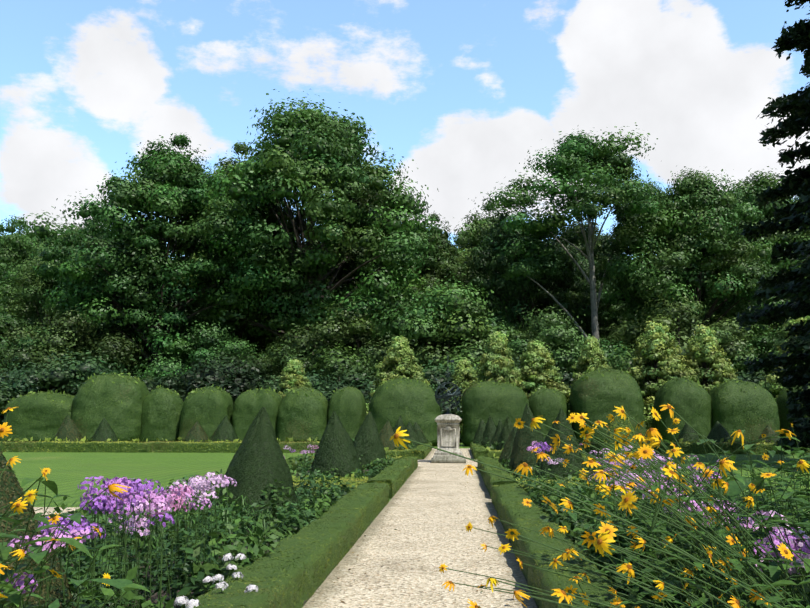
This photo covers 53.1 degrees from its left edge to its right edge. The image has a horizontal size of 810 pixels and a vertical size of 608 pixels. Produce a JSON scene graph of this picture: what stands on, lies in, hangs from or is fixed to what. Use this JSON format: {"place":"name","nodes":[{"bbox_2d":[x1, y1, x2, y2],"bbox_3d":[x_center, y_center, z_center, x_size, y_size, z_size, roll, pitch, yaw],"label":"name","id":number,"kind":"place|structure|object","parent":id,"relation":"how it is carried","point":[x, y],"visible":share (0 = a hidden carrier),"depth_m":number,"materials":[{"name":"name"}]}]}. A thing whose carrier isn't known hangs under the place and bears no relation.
{"place":"outdoors","nodes":[
{"label":"outdoors","id":0,"kind":"place"},
{"bbox_2d":[0,0,809,258],"label":"sky","id":1,"kind":"structure","parent":0,"point":[463,90],"materials":[{"name":"blue"}]},
{"bbox_2d":[3,439,809,516],"bbox_3d":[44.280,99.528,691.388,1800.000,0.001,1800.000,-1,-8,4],"label":"lawn","id":2,"kind":"structure","parent":0,"point":[69,472],"depth_m":28.21,"materials":[{"name":"green plant"}]},
{"bbox_2d":[0,366,17,385],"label":"shrub","id":3,"kind":"object","parent":2,"relation":"on","point":[3,376],"depth_m":64.81,"materials":[{"name":"green plant"}]},
{"bbox_2d":[0,214,50,317],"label":"oak tree","id":4,"kind":"object","parent":2,"relation":"on","point":[9,256],"visible":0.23,"depth_m":97.42,"materials":[{"name":"green plant"}]},
{"bbox_2d":[0,358,55,401],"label":"shrub","id":5,"kind":"object","parent":2,"relation":"on","point":[18,376],"visible":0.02,"depth_m":65.16,"materials":[{"name":"green plant"}]},
{"bbox_2d":[0,221,73,283],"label":"tree","id":6,"kind":"object","parent":2,"relation":"on","point":[44,241],"visible":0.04,"depth_m":115.60,"materials":[{"name":"green plant"}]},
{"bbox_2d":[0,307,81,374],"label":"tree","id":7,"kind":"object","parent":2,"relation":"on","point":[7,323],"visible":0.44,"depth_m":73.01,"materials":[{"name":"green plant"}]},
{"bbox_2d":[0,356,100,424],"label":"shrub","id":8,"kind":"object","parent":2,"relation":"on","point":[25,383],"visible":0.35,"depth_m":60.74,"materials":[{"name":"green plant"}]},
{"bbox_2d":[33,507,79,514],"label":"path","id":9,"kind":"structure","parent":2,"relation":"on","point":[50,509],"depth_m":14.71,"materials":[{"name":"beige gravel"}]},
{"bbox_2d":[0,243,129,359],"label":"oak tree","id":10,"kind":"object","parent":2,"relation":"on","point":[30,291],"visible":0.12,"depth_m":83.88,"materials":[{"name":"green plant"}]},
{"bbox_2d":[0,306,148,377],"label":"tree","id":11,"kind":"object","parent":2,"relation":"on","point":[69,332],"visible":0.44,"depth_m":73.69,"materials":[{"name":"green plant"}]},
{"bbox_2d":[0,347,160,394],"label":"shrub","id":12,"kind":"object","parent":2,"relation":"on","point":[92,368],"visible":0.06,"depth_m":63.01,"materials":[{"name":"green plant"}]},
{"bbox_2d":[51,218,115,244],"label":"tree","id":13,"kind":"object","parent":2,"relation":"on","point":[76,229],"depth_m":120.22,"materials":[{"name":"green plant"}]},
{"bbox_2d":[16,225,184,369],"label":"oak tree","id":14,"kind":"object","parent":2,"relation":"on","point":[145,348],"visible":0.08,"depth_m":93.06,"materials":[{"name":"green plant"}]},
{"bbox_2d":[80,375,190,397],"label":"shrub","id":15,"kind":"object","parent":2,"relation":"on","point":[149,380],"visible":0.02,"depth_m":62.60,"materials":[{"name":"green plant"}]},
{"bbox_2d":[4,133,282,372],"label":"oak tree","id":16,"kind":"object","parent":2,"relation":"on","point":[163,187],"visible":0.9,"depth_m":78.27,"materials":[{"name":"green plant"}]},
{"bbox_2d":[116,270,192,378],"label":"tree","id":17,"kind":"object","parent":2,"relation":"on","point":[142,370],"depth_m":99.66,"materials":[{"name":"green plant"}]},
{"bbox_2d":[144,370,187,399],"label":"shrub","id":18,"kind":"object","parent":2,"relation":"on","point":[172,386],"visible":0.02,"depth_m":59.42,"materials":[{"name":"green plant"}]},
{"bbox_2d":[128,320,277,381],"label":"tree","id":19,"kind":"object","parent":2,"relation":"on","point":[213,338],"visible":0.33,"depth_m":75.36,"materials":[{"name":"green plant"}]},
{"bbox_2d":[165,347,279,402],"bbox_3d":[-13.693,6.829,62.272,14.960,7.236,13.981,-2,-8,15],"label":"shrub","id":20,"kind":"object","parent":2,"relation":"on","point":[230,377],"visible":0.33,"depth_m":59.86,"materials":[{"name":"green plant"}]},
{"bbox_2d":[67,511,380,607],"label":"bed soil","id":21,"kind":"structure","parent":2,"relation":"on","point":[154,596],"depth_m":7.71,"materials":[{"name":"brown soil"}]},
{"bbox_2d":[4,467,354,607],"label":"bed plants","id":22,"kind":"object","parent":21,"relation":"on","point":[291,521],"visible":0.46,"depth_m":8.48,"materials":[{"name":"green plant"}]},
{"bbox_2d":[178,316,301,377],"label":"tree","id":23,"kind":"object","parent":2,"relation":"on","point":[251,343],"depth_m":98.59,"materials":[{"name":"green plant"}]},
{"bbox_2d":[156,140,343,360],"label":"oak tree","id":24,"kind":"object","parent":2,"relation":"on","point":[238,149],"visible":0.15,"depth_m":89.25,"materials":[{"name":"green plant"}]},
{"bbox_2d":[228,373,280,402],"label":"shrub","id":25,"kind":"object","parent":2,"relation":"on","point":[275,374],"depth_m":63.75,"materials":[{"name":"green plant"}]},
{"bbox_2d":[227,328,326,382],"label":"tree","id":26,"kind":"object","parent":2,"relation":"on","point":[264,348],"visible":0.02,"depth_m":98.27,"materials":[{"name":"green plant"}]},
{"bbox_2d":[240,338,321,384],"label":"shrub","id":27,"kind":"object","parent":2,"relation":"on","point":[280,366],"visible":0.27,"depth_m":73.96,"materials":[{"name":"green plant"}]},
{"bbox_2d":[246,369,327,397],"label":"shrub","id":28,"kind":"object","parent":2,"relation":"on","point":[275,384],"visible":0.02,"depth_m":60.08,"materials":[{"name":"green plant"}]},
{"bbox_2d":[277,359,312,398],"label":"conical shrub","id":29,"kind":"object","parent":2,"relation":"on","point":[293,374],"visible":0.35,"depth_m":57.91,"materials":[{"name":"green plant"}]},
{"bbox_2d":[185,89,448,360],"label":"oak tree","id":30,"kind":"object","parent":2,"relation":"on","point":[304,150],"visible":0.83,"depth_m":79.33,"materials":[{"name":"green plant"}]},
{"bbox_2d":[269,361,375,404],"bbox_3d":[-4.574,7.592,63.705,14.428,6.125,14.680,1,-8,-10],"label":"shrub","id":31,"kind":"object","parent":2,"relation":"on","point":[346,380],"visible":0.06,"depth_m":61.95,"materials":[{"name":"green plant"}]},
{"bbox_2d":[262,299,427,383],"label":"tree","id":32,"kind":"object","parent":2,"relation":"on","point":[333,358],"visible":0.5,"depth_m":73.51,"materials":[{"name":"green plant"}]},
{"bbox_2d":[301,179,431,347],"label":"oak tree","id":33,"kind":"object","parent":2,"relation":"on","point":[344,256],"visible":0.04,"depth_m":92.25,"materials":[{"name":"green plant"}]},
{"bbox_2d":[0,403,778,607],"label":"cone topiaries","id":34,"kind":"object","parent":2,"relation":"on","point":[197,428],"visible":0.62,"depth_m":19.79,"materials":[{"name":"green plant"}]},
{"bbox_2d":[350,367,441,405],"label":"shrub","id":35,"kind":"object","parent":2,"relation":"on","point":[370,381],"visible":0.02,"depth_m":61.39,"materials":[{"name":"green plant"}]},
{"bbox_2d":[366,336,429,413],"bbox_3d":[-0.212,5.952,56.926,6.038,7.471,6.319,0,-8,-2],"label":"conical shrub","id":36,"kind":"object","parent":2,"relation":"on","point":[401,358],"visible":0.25,"depth_m":56.37,"materials":[{"name":"green plant"}]},
{"bbox_2d":[0,368,809,446],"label":"yew domes","id":37,"kind":"structure","parent":2,"relation":"on","point":[356,396],"depth_m":50.03,"materials":[{"name":"green plant"}]},
{"bbox_2d":[0,407,809,607],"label":"flower stems","id":38,"kind":"object","parent":2,"relation":"on","point":[761,584],"visible":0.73,"depth_m":4.07,"materials":[{"name":"green plant"}]},
{"bbox_2d":[0,403,809,607],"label":"flowers","id":39,"kind":"object","parent":38,"relation":"attached to","point":[129,488],"visible":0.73,"depth_m":4.26,"materials":[{"name":"plant"}]},
{"bbox_2d":[0,436,809,607],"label":"box hedges","id":40,"kind":"object","parent":2,"relation":"on","point":[260,599],"visible":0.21,"depth_m":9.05,"materials":[{"name":"green plant"}]},
{"bbox_2d":[3,367,809,446],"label":"yew dome leaves","id":41,"kind":"object","parent":2,"relation":"on","point":[372,409],"visible":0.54,"depth_m":50.14,"materials":[{"name":"green plant"}]},
{"bbox_2d":[372,308,451,358],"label":"tree","id":42,"kind":"object","parent":2,"relation":"on","point":[438,343],"depth_m":95.90,"materials":[{"name":"green plant"}]},
{"bbox_2d":[351,212,482,355],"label":"oak tree","id":43,"kind":"object","parent":2,"relation":"on","point":[447,265],"visible":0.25,"depth_m":90.49,"materials":[{"name":"green plant"}]},
{"bbox_2d":[360,354,479,415],"bbox_3d":[1.899,7.238,63.210,13.539,6.686,11.007,0,-8,-3],"label":"shrub","id":44,"kind":"object","parent":2,"relation":"on","point":[441,367],"visible":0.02,"depth_m":62.76,"materials":[{"name":"green plant"}]},
{"bbox_2d":[360,273,518,376],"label":"tree","id":45,"kind":"object","parent":2,"relation":"on","point":[465,320],"visible":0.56,"depth_m":70.24,"materials":[{"name":"green plant"}]},
{"bbox_2d":[422,362,488,421],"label":"shrub","id":46,"kind":"object","parent":2,"relation":"on","point":[434,382],"visible":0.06,"depth_m":60.47,"materials":[{"name":"green plant"}]},
{"bbox_2d":[443,358,479,438],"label":"conical shrub","id":47,"kind":"object","parent":2,"relation":"on","point":[464,375],"visible":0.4,"depth_m":59.06,"materials":[{"name":"green plant"}]},
{"bbox_2d":[459,331,527,432],"bbox_3d":[6.548,5.717,56.225,5.499,7.740,5.362,4,-9,-28],"label":"conical shrub","id":48,"kind":"object","parent":2,"relation":"on","point":[498,362],"visible":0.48,"depth_m":55.91,"materials":[{"name":"green plant"}]},
{"bbox_2d":[433,202,558,354],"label":"oak tree","id":49,"kind":"object","parent":2,"relation":"on","point":[472,229],"visible":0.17,"depth_m":96.19,"materials":[{"name":"green plant"}]},
{"bbox_2d":[472,356,574,402],"bbox_3d":[10.423,7.016,61.986,13.734,6.783,11.166,0,-8,-2],"label":"shrub","id":50,"kind":"object","parent":2,"relation":"on","point":[567,377],"visible":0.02,"depth_m":60.65,"materials":[{"name":"green plant"}]},
{"bbox_2d":[463,194,596,358],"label":"oak tree","id":51,"kind":"object","parent":2,"relation":"on","point":[489,275],"visible":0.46,"depth_m":86.99,"materials":[{"name":"green plant"}]},
{"bbox_2d":[513,339,571,426],"bbox_3d":[9.273,6.082,56.940,6.202,7.217,6.491,5,-9,-30],"label":"shrub","id":52,"kind":"object","parent":2,"relation":"on","point":[535,360],"visible":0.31,"depth_m":56.39,"materials":[{"name":"green plant"}]},
{"bbox_2d":[481,304,635,387],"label":"shrub","id":53,"kind":"object","parent":2,"relation":"on","point":[552,331],"visible":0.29,"depth_m":68.11,"materials":[{"name":"green plant"}]},
{"bbox_2d":[468,122,691,344],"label":"beech tree","id":54,"kind":"object","parent":2,"relation":"on","point":[586,160],"visible":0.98,"depth_m":80.51,"materials":[{"name":"green plant"}]},
{"bbox_2d":[534,250,631,372],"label":"tree","id":55,"kind":"object","parent":2,"relation":"on","point":[586,263],"visible":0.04,"depth_m":95.99,"materials":[{"name":"green plant"}]},
{"bbox_2d":[545,220,627,325],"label":"tree","id":56,"kind":"object","parent":2,"relation":"on","point":[600,238],"visible":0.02,"depth_m":110.57,"materials":[{"name":"green plant"}]},
{"bbox_2d":[568,336,611,414],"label":"shrub","id":57,"kind":"object","parent":2,"relation":"on","point":[592,356],"visible":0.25,"depth_m":56.84,"materials":[{"name":"green plant"}]},
{"bbox_2d":[572,280,651,348],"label":"tree","id":58,"kind":"object","parent":2,"relation":"on","point":[616,309],"visible":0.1,"depth_m":97.62,"materials":[{"name":"green plant"}]},
{"bbox_2d":[570,381,654,414],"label":"shrub","id":59,"kind":"object","parent":2,"relation":"on","point":[642,396],"visible":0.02,"depth_m":57.36,"materials":[{"name":"green plant"}]},
{"bbox_2d":[592,404,643,478],"bbox_3d":[4.742,3.230,17.970,1.282,1.993,1.294,-1,-8,4],"label":"topiary cone","id":60,"kind":"object","parent":2,"relation":"on","point":[617,424],"depth_m":17.84,"materials":[{"name":"green plant"}]},
{"bbox_2d":[599,335,654,378],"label":"shrub","id":61,"kind":"object","parent":2,"relation":"on","point":[619,348],"visible":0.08,"depth_m":74.95,"materials":[{"name":"green plant"}]},
{"bbox_2d":[505,531,793,605],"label":"bed soil","id":62,"kind":"structure","parent":2,"relation":"on","point":[599,569],"depth_m":8.50,"materials":[{"name":"brown soil"}]},
{"bbox_2d":[518,459,809,607],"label":"bed plants","id":63,"kind":"object","parent":62,"relation":"on","point":[559,520],"depth_m":9.98,"materials":[{"name":"plant"}]},
{"bbox_2d":[587,176,722,322],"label":"beech tree","id":64,"kind":"object","parent":2,"relation":"on","point":[619,219],"visible":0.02,"depth_m":86.12,"materials":[{"name":"green plant"}]},
{"bbox_2d":[627,320,692,440],"bbox_3d":[17.352,5.334,55.736,7.055,8.360,6.916,-7,-11,42],"label":"shrub","id":65,"kind":"object","parent":2,"relation":"on","point":[655,342],"visible":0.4,"depth_m":55.01,"materials":[{"name":"green plant"}]},
{"bbox_2d":[600,293,765,377],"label":"shrub","id":66,"kind":"object","parent":2,"relation":"on","point":[674,317],"visible":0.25,"depth_m":74.26,"materials":[{"name":"green plant"}]},
{"bbox_2d":[595,166,802,356],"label":"oak tree","id":67,"kind":"object","parent":2,"relation":"on","point":[703,225],"visible":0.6,"depth_m":79.94,"materials":[{"name":"green plant"}]},
{"bbox_2d":[682,325,737,392],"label":"shrub","id":68,"kind":"object","parent":2,"relation":"on","point":[704,353],"visible":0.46,"depth_m":55.91,"materials":[{"name":"green plant"}]},
{"bbox_2d":[711,373,761,382],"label":"shrub","id":69,"kind":"object","parent":2,"relation":"on","point":[753,380],"visible":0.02,"depth_m":59.85,"materials":[{"name":"green plant"}]},
{"bbox_2d":[683,166,809,374],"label":"oak tree","id":70,"kind":"object","parent":2,"relation":"on","point":[749,190],"visible":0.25,"depth_m":87.12,"materials":[{"name":"green plant"}]},
{"bbox_2d":[732,367,770,392],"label":"shrub","id":71,"kind":"object","parent":2,"relation":"on","point":[759,377],"visible":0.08,"depth_m":59.93,"materials":[{"name":"green plant"}]},
{"bbox_2d":[728,324,783,376],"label":"shrub","id":72,"kind":"object","parent":2,"relation":"on","point":[766,343],"visible":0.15,"depth_m":75.23,"materials":[{"name":"green plant"}]},
{"bbox_2d":[735,0,809,454],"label":"conifer","id":73,"kind":"object","parent":2,"relation":"on","point":[795,283],"visible":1,"depth_m":30.03,"materials":[{"name":"green plant"}]},
{"bbox_2d":[758,316,809,401],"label":"shrub","id":74,"kind":"object","parent":2,"relation":"on","point":[771,385],"visible":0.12,"depth_m":55.01,"materials":[{"name":"green plant"}]},
{"bbox_2d":[770,227,809,332],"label":"oak tree","id":75,"kind":"object","parent":2,"relation":"on","point":[807,237],"visible":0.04,"depth_m":93.76,"materials":[{"name":"green plant"}]},
{"bbox_2d":[302,467,536,607],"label":"path","id":76,"kind":"structure","parent":0,"point":[399,568],"depth_m":9.74,"materials":[{"name":"beige gravel"}]},
{"bbox_2d":[334,450,522,602],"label":"fallen leaves","id":77,"kind":"object","parent":76,"relation":"on","point":[424,515],"visible":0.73,"depth_m":12.02,"materials":[{"name":"brown plant"}]},
{"bbox_2d":[418,460,477,466],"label":"stone step","id":78,"kind":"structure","parent":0,"point":[422,463],"depth_m":29.30,"materials":[{"name":"beige stone"}]},
{"bbox_2d":[431,414,465,462],"bbox_3d":[1.658,5.122,30.910,1.320,1.820,1.320,-1,-8,4],"label":"stone pedestal","id":79,"kind":"object","parent":78,"relation":"on","point":[448,433],"visible":0.98,"depth_m":30.50,"materials":[{"name":"stone"}]},
{"bbox_2d":[434,355,462,413],"bbox_3d":[1.658,3.104,31.195,1.120,2.265,1.120,-1,-8,4],"label":"armillary sphere","id":80,"kind":"object","parent":79,"relation":"on","point":[446,396],"visible":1,"depth_m":31.02,"materials":[{"name":"grey metal"}]},
{"bbox_2d":[424,449,474,459],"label":"path","id":81,"kind":"structure","parent":0,"point":[465,452],"depth_m":37.47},
{"label":"bed soil","id":82,"kind":"structure","parent":0,"visible":0},
{"bbox_2d":[288,454,394,478],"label":"bed plants","id":83,"kind":"object","parent":82,"relation":"on","point":[373,472],"visible":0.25,"depth_m":22.58,"materials":[{"name":"plant"}]},
{"label":"bed soil","id":84,"kind":"structure","parent":0,"visible":0},
{"bbox_2d":[352,439,415,454],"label":"bed plants","id":85,"kind":"object","parent":84,"relation":"on","point":[411,445],"visible":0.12,"depth_m":34.89,"materials":[{"name":"plant"}]},
{"label":"bed soil","id":86,"kind":"structure","parent":0,"visible":0},
{"bbox_2d":[493,456,592,479],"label":"bed plants","id":87,"kind":"object","parent":86,"relation":"on","point":[518,476],"visible":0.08,"depth_m":21.71,"materials":[{"name":"plant"}]},
{"label":"bed soil","id":88,"kind":"structure","parent":0,"visible":0},
{"bbox_2d":[476,437,544,449],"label":"bed plants","id":89,"kind":"object","parent":88,"relation":"on","point":[492,446],"visible":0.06,"depth_m":36.00,"materials":[{"name":"green plant"}]}
]}

